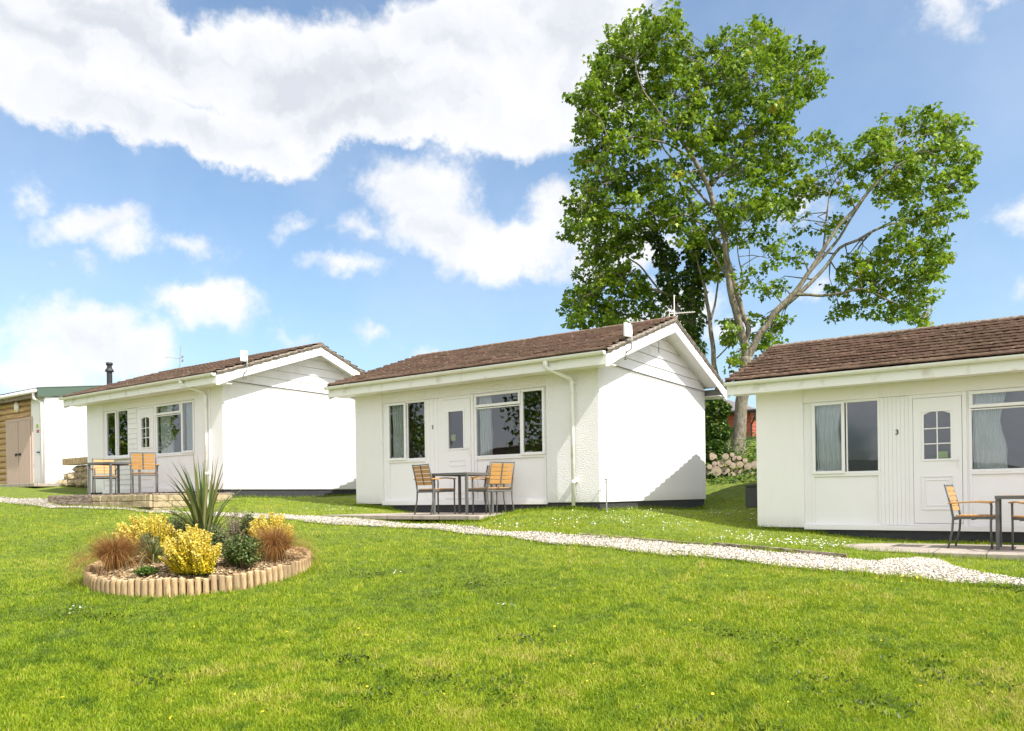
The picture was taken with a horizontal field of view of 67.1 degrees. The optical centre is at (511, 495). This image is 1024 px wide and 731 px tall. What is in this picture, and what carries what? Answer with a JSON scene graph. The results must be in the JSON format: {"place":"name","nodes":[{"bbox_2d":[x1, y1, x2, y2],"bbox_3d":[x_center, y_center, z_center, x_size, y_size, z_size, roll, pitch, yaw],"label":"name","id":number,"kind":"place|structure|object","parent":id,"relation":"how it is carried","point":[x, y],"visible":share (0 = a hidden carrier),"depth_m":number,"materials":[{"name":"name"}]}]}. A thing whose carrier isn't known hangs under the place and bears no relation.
{"place":"outdoors","nodes":[
{"label":"outdoors","id":0,"kind":"place"},
{"bbox_2d":[322,513,505,519],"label":"patio","id":1,"kind":"structure","parent":0,"point":[437,516],"depth_m":13.50,"materials":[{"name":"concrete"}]},
{"bbox_2d":[412,463,455,514],"bbox_3d":[-1.414,-0.118,13.955,0.597,0.911,0.581,-1,0,-42],"label":"garden chair","id":2,"kind":"object","parent":1,"relation":"on","point":[417,472],"visible":1,"depth_m":13.84,"materials":[{"name":"brown wood"}]},
{"bbox_2d":[431,472,493,514],"bbox_3d":[-0.879,-0.042,13.888,0.800,0.738,0.800,-1,0,34],"label":"garden table","id":3,"kind":"object","parent":1,"relation":"on","point":[459,475],"visible":0.87,"depth_m":13.77,"materials":[{"name":"grey metal"}]},
{"bbox_2d":[468,465,506,513],"bbox_3d":[-0.468,-0.131,14.391,0.581,0.911,0.597,-1,0,42],"label":"garden chair","id":4,"kind":"object","parent":1,"relation":"on","point":[485,492],"visible":0.22,"depth_m":14.38,"materials":[{"name":"brown wood"}]},
{"bbox_2d":[470,461,514,514],"bbox_3d":[-0.315,-0.133,13.358,0.581,0.911,0.597,-1,0,-36],"label":"garden chair","id":5,"kind":"object","parent":1,"relation":"on","point":[495,466],"visible":1,"depth_m":13.20,"materials":[{"name":"brown wood"}]},
{"bbox_2d":[0,496,1023,586],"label":"gravel path","id":6,"kind":"structure","parent":0,"point":[332,519],"depth_m":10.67,"materials":[{"name":"white gravel"}]},
{"bbox_2d":[0,436,1023,730],"bbox_3d":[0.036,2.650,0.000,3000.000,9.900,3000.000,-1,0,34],"label":"lawn","id":7,"kind":"structure","parent":0,"point":[728,490],"depth_m":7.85,"materials":[{"name":"plant"}]},
{"bbox_2d":[0,483,60,486],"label":"path slab","id":8,"kind":"structure","parent":7,"relation":"on","point":[34,485],"depth_m":22.95,"materials":[{"name":"concrete"}]},
{"bbox_2d":[0,385,101,483],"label":"store shed","id":9,"kind":"structure","parent":7,"relation":"on","point":[43,432],"depth_m":24.96,"materials":[{"name":"white paint"}]},
{"bbox_2d":[6,422,18,483],"bbox_3d":[-16.568,-1.392,25.587,0.809,2.100,0.107,-1,0,34],"label":"door","id":10,"kind":"structure","parent":9,"relation":"in","point":[12,428],"depth_m":25.58,"materials":[{"name":"brown paint"}]},
{"bbox_2d":[18,420,31,483],"bbox_3d":[-15.863,-1.401,25.102,0.809,2.100,0.107,-1,0,34],"label":"door","id":11,"kind":"structure","parent":9,"relation":"in","point":[24,427],"depth_m":25.09,"materials":[{"name":"brown paint"}]},
{"bbox_2d":[56,465,87,486],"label":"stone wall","id":12,"kind":"structure","parent":7,"relation":"on","point":[78,477],"depth_m":22.83,"materials":[{"name":"stone"}]},
{"bbox_2d":[62,457,86,465],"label":"timber beam","id":13,"kind":"structure","parent":12,"relation":"on","point":[75,461],"depth_m":22.84,"materials":[{"name":"brown wood"}]},
{"bbox_2d":[48,493,233,509],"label":"stone retaining wall","id":14,"kind":"structure","parent":7,"relation":"on","point":[152,501],"depth_m":16.19,"materials":[{"name":"stone"}]},
{"bbox_2d":[91,458,116,493],"bbox_3d":[-9.928,-0.476,18.847,0.581,0.911,0.597,-1,0,-34],"label":"garden chair","id":15,"kind":"object","parent":14,"relation":"on","point":[101,469],"visible":0.78,"depth_m":18.96,"materials":[{"name":"brown wood"}]},
{"bbox_2d":[87,462,140,494],"bbox_3d":[-9.216,-0.402,17.912,0.800,0.738,0.800,-1,0,26],"label":"garden table","id":16,"kind":"object","parent":14,"relation":"on","point":[117,464],"visible":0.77,"depth_m":17.73,"materials":[{"name":"grey metal"}]},
{"bbox_2d":[128,452,158,493],"bbox_3d":[-8.134,-0.500,17.074,0.581,0.911,0.597,-1,0,-22],"label":"garden chair","id":17,"kind":"object","parent":14,"relation":"on","point":[143,459],"visible":1,"depth_m":16.87,"materials":[{"name":"brown wood"}]},
{"bbox_2d":[83,546,311,597],"bbox_3d":[-3.527,0.909,8.814,2.404,0.620,2.407,-1,0,34],"label":"flower bed","id":18,"kind":"object","parent":7,"relation":"on","point":[158,586],"visible":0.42,"depth_m":7.84,"materials":[{"name":"wood"}]},
{"bbox_2d":[57,525,161,590],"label":"bronze grass","id":19,"kind":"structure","parent":18,"relation":"in","point":[110,554],"depth_m":8.17,"materials":[{"name":"brown plant"}]},
{"bbox_2d":[112,511,175,553],"bbox_3d":[-4.409,0.460,9.298,0.741,0.563,0.716,-1,0,34],"label":"golden shrub","id":20,"kind":"object","parent":18,"relation":"on","point":[158,529],"visible":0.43,"depth_m":9.24,"materials":[{"name":"yellow plant"}]},
{"bbox_2d":[131,565,160,575],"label":"herb","id":21,"kind":"object","parent":18,"relation":"on","point":[145,571],"visible":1,"depth_m":7.87,"materials":[{"name":"green plant"}]},
{"bbox_2d":[133,531,160,556],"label":"leafy herb","id":22,"kind":"object","parent":18,"relation":"on","point":[146,537],"visible":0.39,"depth_m":8.57,"materials":[{"name":"green plant"}]},
{"bbox_2d":[120,537,176,571],"bbox_3d":[-3.852,0.638,8.352,0.808,0.474,0.751,-1,0,-36],"label":"strap leaf plant","id":23,"kind":"object","parent":18,"relation":"on","point":[153,552],"visible":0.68,"depth_m":8.29,"materials":[{"name":"green plant"}]},
{"bbox_2d":[161,510,192,548],"bbox_3d":[-4.160,0.432,9.600,0.497,0.537,0.496,-1,0,1],"label":"herb bush","id":24,"kind":"object","parent":18,"relation":"on","point":[177,523],"visible":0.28,"depth_m":9.52,"materials":[{"name":"green plant"}]},
{"bbox_2d":[157,524,222,576],"bbox_3d":[-3.314,0.552,7.973,0.614,0.534,0.638,-1,0,-3],"label":"golden shrub","id":25,"kind":"object","parent":18,"relation":"on","point":[196,554],"visible":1,"depth_m":7.83,"materials":[{"name":"yellow plant"}]},
{"bbox_2d":[94,548,302,580],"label":"wood chips","id":26,"kind":"object","parent":18,"relation":"on","point":[158,566],"visible":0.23,"depth_m":8.17,"materials":[{"name":"brown wood"}]},
{"bbox_2d":[153,455,252,547],"bbox_3d":[-3.617,0.142,9.016,1.340,1.383,1.231,-1,0,34],"label":"flax plant","id":27,"kind":"object","parent":18,"relation":"on","point":[201,504],"visible":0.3,"depth_m":8.93,"materials":[{"name":"green plant"}]},
{"bbox_2d":[203,523,230,552],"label":"leafy herb","id":28,"kind":"object","parent":18,"relation":"on","point":[221,536],"visible":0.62,"depth_m":8.67,"materials":[{"name":"green plant"}]},
{"bbox_2d":[218,508,252,542],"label":"herb bush","id":29,"kind":"object","parent":18,"relation":"on","point":[234,526],"visible":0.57,"depth_m":9.76,"materials":[{"name":"green plant"}]},
{"bbox_2d":[219,532,262,569],"bbox_3d":[-2.858,0.580,8.181,0.518,0.408,0.447,-1,0,34],"label":"herb bush","id":30,"kind":"object","parent":18,"relation":"on","point":[237,553],"visible":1,"depth_m":8.12,"materials":[{"name":"green plant"}]},
{"bbox_2d":[237,511,261,539],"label":"herb bush","id":31,"kind":"object","parent":18,"relation":"on","point":[250,517],"visible":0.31,"depth_m":9.73,"materials":[{"name":"green plant"}]},
{"bbox_2d":[248,535,266,561],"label":"dark herb","id":32,"kind":"object","parent":18,"relation":"on","point":[260,545],"visible":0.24,"depth_m":8.43,"materials":[{"name":"green plant"}]},
{"bbox_2d":[247,512,293,546],"bbox_3d":[-3.019,0.431,9.654,0.570,0.492,0.518,-1,0,-24],"label":"golden shrub","id":33,"kind":"object","parent":18,"relation":"on","point":[272,520],"visible":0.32,"depth_m":9.61,"materials":[{"name":"yellow plant"}]},
{"bbox_2d":[221,519,322,577],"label":"bronze grass","id":34,"kind":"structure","parent":18,"relation":"in","point":[276,542],"depth_m":8.54,"materials":[{"name":"brown plant"}]},
{"bbox_2d":[58,342,364,497],"bbox_3d":[-9.199,-1.874,22.415,11.069,5.321,6.255,-1,0,34],"label":"bungalow","id":35,"kind":"object","parent":7,"relation":"on","point":[275,423],"visible":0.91,"depth_m":19.00,"materials":[{"name":"white paint"}]},
{"bbox_2d":[105,409,128,457],"bbox_3d":[-10.241,-1.614,20.069,1.070,1.230,0.095,-1,0,34],"label":"window","id":36,"kind":"structure","parent":35,"relation":"in","point":[117,412],"depth_m":20.07,"materials":[{"name":"white plastic"}]},
{"bbox_2d":[138,408,153,487],"bbox_3d":[-9.137,-1.192,19.274,0.670,1.975,0.113,-1,0,34],"label":"door","id":37,"kind":"structure","parent":35,"relation":"in","point":[146,481],"depth_m":19.27,"materials":[{"name":"white plastic"}]},
{"bbox_2d":[155,400,194,454],"bbox_3d":[-8.081,-1.634,18.625,1.635,1.250,0.160,-1,0,34],"label":"window","id":38,"kind":"structure","parent":35,"relation":"in","point":[167,438],"depth_m":18.70,"materials":[{"name":"white plastic"}]},
{"bbox_2d":[69,503,850,611],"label":"daisies","id":39,"kind":"object","parent":7,"relation":"on","point":[682,528],"visible":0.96,"depth_m":11.92,"materials":[{"name":"white plant"}]},
{"bbox_2d":[23,562,1023,718],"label":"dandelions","id":40,"kind":"object","parent":7,"relation":"on","point":[712,693],"visible":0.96,"depth_m":5.37,"materials":[{"name":"yellow"}]},
{"bbox_2d":[323,295,726,512],"bbox_3d":[0.549,-1.553,17.299,6.954,5.150,6.255,-1,0,34],"label":"bungalow","id":41,"kind":"object","parent":7,"relation":"on","point":[574,418],"visible":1,"depth_m":15.29,"materials":[{"name":"white paint"}]},
{"bbox_2d":[387,399,426,460],"bbox_3d":[-2.171,-1.355,16.145,1.070,1.230,0.160,-1,0,34],"label":"window","id":42,"kind":"structure","parent":41,"relation":"in","point":[400,410],"depth_m":16.30,"materials":[{"name":"white plastic"}]},
{"bbox_2d":[443,398,471,498],"bbox_3d":[-1.086,-0.933,15.323,0.670,1.975,0.113,-1,0,34],"label":"door","id":43,"kind":"structure","parent":41,"relation":"in","point":[456,460],"depth_m":15.32,"materials":[{"name":"white plastic"}]},
{"bbox_2d":[474,387,545,457],"bbox_3d":[-0.030,-1.375,14.675,1.635,1.250,0.160,-1,0,34],"label":"window","id":44,"kind":"structure","parent":41,"relation":"in","point":[485,406],"depth_m":14.86,"materials":[{"name":"white plastic"}]},
{"bbox_2d":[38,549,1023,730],"bbox_3d":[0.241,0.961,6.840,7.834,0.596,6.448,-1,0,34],"label":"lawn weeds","id":45,"kind":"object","parent":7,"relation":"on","point":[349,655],"visible":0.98,"depth_m":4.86,"materials":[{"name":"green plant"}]},
{"bbox_2d":[46,493,1022,561],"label":"long grass","id":46,"kind":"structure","parent":7,"relation":"on","point":[586,509],"depth_m":13.59,"materials":[{"name":"green plant"}]},
{"bbox_2d":[604,479,607,510],"bbox_3d":[1.627,0.017,13.424,0.060,0.630,0.092,-1,0,34],"label":"standpipe","id":47,"kind":"object","parent":7,"relation":"on","point":[606,492],"visible":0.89,"depth_m":13.44,"materials":[{"name":"silver metal"}]},
{"bbox_2d":[555,173,710,356],"bbox_3d":[4.121,-5.992,26.122,5.241,9.624,3.922,-1,0,-2],"label":"ivy clad tree","id":48,"kind":"object","parent":7,"relation":"on","point":[621,244],"visible":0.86,"depth_m":25.38,"materials":[{"name":"green plant"}]},
{"bbox_2d":[580,533,712,545],"bbox_3d":[1.804,0.614,10.519,1.893,0.212,0.179,-1,0,29],"label":"edging board","id":49,"kind":"object","parent":7,"relation":"on","point":[671,541],"visible":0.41,"depth_m":10.52,"materials":[{"name":"brown wood"}]},
{"bbox_2d":[683,229,739,451],"bbox_3d":[6.491,-4.840,25.009,1.842,7.471,1.942,-1,0,34],"label":"slender tree","id":50,"kind":"object","parent":7,"relation":"on","point":[715,276],"visible":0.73,"depth_m":24.66,"materials":[{"name":"green plant"}]},
{"bbox_2d":[705,439,725,467],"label":"ivy bush","id":51,"kind":"object","parent":7,"relation":"on","point":[714,445],"visible":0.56,"depth_m":21.63,"materials":[{"name":"green plant"}]},
{"bbox_2d":[711,466,722,475],"bbox_3d":[5.588,-0.670,21.033,0.295,0.283,0.541,-1,0,18],"label":"log","id":52,"kind":"object","parent":7,"relation":"on","point":[717,470],"visible":0.78,"depth_m":20.78,"materials":[{"name":"brown wood"}]},
{"bbox_2d":[717,459,724,467],"bbox_3d":[5.707,-0.887,21.128,0.211,0.214,0.398,-1,0,11],"label":"log","id":53,"kind":"object","parent":52,"relation":"on","point":[720,463],"visible":0.89,"depth_m":20.94,"materials":[{"name":"brown wood"}]},
{"bbox_2d":[705,399,733,453],"bbox_3d":[6.074,-2.051,23.214,1.206,2.187,1.024,-1,0,34],"label":"ivy bush","id":54,"kind":"object","parent":7,"relation":"on","point":[713,426],"visible":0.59,"depth_m":22.93,"materials":[{"name":"green plant"}]},
{"bbox_2d":[722,466,729,474],"bbox_3d":[5.871,-0.697,21.192,0.232,0.241,0.475,-1,0,15],"label":"log","id":55,"kind":"object","parent":7,"relation":"on","point":[726,469],"visible":0.81,"depth_m":20.97,"materials":[{"name":"brown wood"}]},
{"bbox_2d":[728,462,735,468],"bbox_3d":[6.046,-0.831,21.226,0.178,0.182,0.415,-1,0,12],"label":"log","id":56,"kind":"object","parent":55,"relation":"on","point":[732,465],"visible":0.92,"depth_m":21.02,"materials":[{"name":"brown wood"}]},
{"bbox_2d":[726,459,731,465],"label":"log","id":57,"kind":"object","parent":56,"relation":"on","point":[728,462],"visible":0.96,"depth_m":20.87,"materials":[{"name":"brown wood"}]},
{"bbox_2d":[722,453,728,459],"bbox_3d":[5.828,-1.066,21.040,0.184,0.178,0.397,-1,0,18],"label":"log","id":58,"kind":"object","parent":57,"relation":"on","point":[725,456],"visible":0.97,"depth_m":20.85,"materials":[{"name":"brown wood"}]},
{"bbox_2d":[731,456,737,461],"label":"log","id":59,"kind":"object","parent":56,"relation":"on","point":[734,459],"visible":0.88,"depth_m":21.05,"materials":[{"name":"brown wood"}]},
{"bbox_2d":[706,432,756,484],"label":"bank undergrowth","id":60,"kind":"object","parent":7,"relation":"on","point":[748,444],"visible":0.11,"depth_m":21.11,"materials":[{"name":"green plant"}]},
{"bbox_2d":[707,399,755,437],"bbox_3d":[9.014,-3.476,38.007,7.750,2.504,5.820,-1,0,34],"label":"red cabin","id":61,"kind":"object","parent":7,"relation":"on","point":[751,422],"visible":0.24,"depth_m":34.13,"materials":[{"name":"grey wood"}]},
{"bbox_2d":[733,469,740,474],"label":"log","id":62,"kind":"object","parent":7,"relation":"on","point":[736,471],"visible":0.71,"depth_m":21.06,"materials":[{"name":"brown wood"}]},
{"bbox_2d":[751,461,756,468],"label":"log","id":63,"kind":"object","parent":7,"relation":"on","point":[754,464],"visible":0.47,"depth_m":21.08,"materials":[{"name":"brown wood"}]},
{"bbox_2d":[557,0,983,454],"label":"sycamore tree","id":64,"kind":"object","parent":7,"relation":"on","point":[597,93],"visible":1,"depth_m":23.90,"materials":[{"name":"green plant"}]},
{"bbox_2d":[714,542,846,557],"bbox_3d":[3.191,0.688,9.336,1.686,0.197,0.061,-1,0,45],"label":"edging board","id":65,"kind":"object","parent":7,"relation":"on","point":[795,550],"visible":0.41,"depth_m":9.24,"materials":[{"name":"brown wood"}]},
{"bbox_2d":[723,315,1023,542],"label":"bungalow","id":66,"kind":"object","parent":7,"relation":"on","point":[887,434],"visible":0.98,"depth_m":12.71,"materials":[{"name":"white paint"}]},
{"bbox_2d":[744,484,756,507],"bbox_3d":[4.369,-0.005,13.947,0.248,0.430,0.380,-1,0,34],"label":"meter box","id":67,"kind":"object","parent":66,"relation":"attached to","point":[751,496],"visible":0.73,"depth_m":13.80,"materials":[{"name":"grey plastic"}]},
{"bbox_2d":[811,398,880,474],"bbox_3d":[5.593,-0.982,12.940,1.070,1.230,0.160,-1,0,34],"label":"window","id":68,"kind":"structure","parent":66,"relation":"in","point":[831,458],"depth_m":13.10,"materials":[{"name":"white plastic"}]},
{"bbox_2d":[913,396,962,522],"bbox_3d":[6.678,-0.560,12.117,0.670,1.975,0.113,-1,0,34],"label":"door","id":69,"kind":"structure","parent":66,"relation":"in","point":[931,505],"depth_m":12.12,"materials":[{"name":"white plastic"}]},
{"bbox_2d":[968,387,1023,471],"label":"window","id":70,"kind":"structure","parent":66,"relation":"in","point":[990,451],"depth_m":11.81,"materials":[{"name":"white plastic"}]},
{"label":"log","id":71,"kind":"object","parent":7,"relation":"on","visible":0},
{"bbox_2d":[736,461,743,467],"bbox_3d":[6.258,-0.856,21.174,0.195,0.186,0.445,-1,0,17],"label":"log","id":72,"kind":"object","parent":71,"relation":"on","point":[739,464],"visible":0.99,"depth_m":20.97,"materials":[{"name":"brown wood"}]},
{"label":"log","id":73,"kind":"object","parent":7,"relation":"on","visible":0},
{"bbox_2d":[744,462,751,469],"bbox_3d":[6.487,-0.814,21.222,0.204,0.210,0.422,-1,0,18],"label":"log","id":74,"kind":"object","parent":73,"relation":"on","point":[747,465],"visible":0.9,"depth_m":21.02,"materials":[{"name":"brown wood"}]},
{"bbox_2d":[0,0,1023,407],"label":"sky","id":75,"kind":"structure","parent":0,"point":[379,183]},
{"bbox_2d":[843,543,1023,561],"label":"patio","id":76,"kind":"structure","parent":0,"point":[1005,551],"depth_m":10.71,"materials":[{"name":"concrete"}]},
{"bbox_2d":[944,484,994,548],"bbox_3d":[6.538,0.282,10.986,0.597,0.911,0.581,-1,0,40],"label":"garden chair","id":77,"kind":"object","parent":76,"relation":"on","point":[952,498],"visible":0.94,"depth_m":10.92,"materials":[{"name":"brown wood"}]},
{"bbox_2d":[995,495,1023,549],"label":"garden table","id":78,"kind":"object","parent":76,"relation":"on","point":[998,510],"visible":1,"depth_m":10.48,"materials":[{"name":"grey metal"}]},
{"bbox_2d":[1008,501,1023,549],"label":"garden chair","id":79,"kind":"object","parent":76,"relation":"on","point":[1018,517],"visible":1,"depth_m":10.42,"materials":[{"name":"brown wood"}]},
{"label":"log","id":80,"kind":"object","parent":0,"visible":0},
{"bbox_2d":[709,453,716,460],"bbox_3d":[5.483,-1.069,21.053,0.208,0.220,0.383,-1,0,12],"label":"log","id":81,"kind":"object","parent":80,"relation":"on","point":[712,456],"visible":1,"depth_m":20.87,"materials":[{"name":"brown wood"}]}
]}

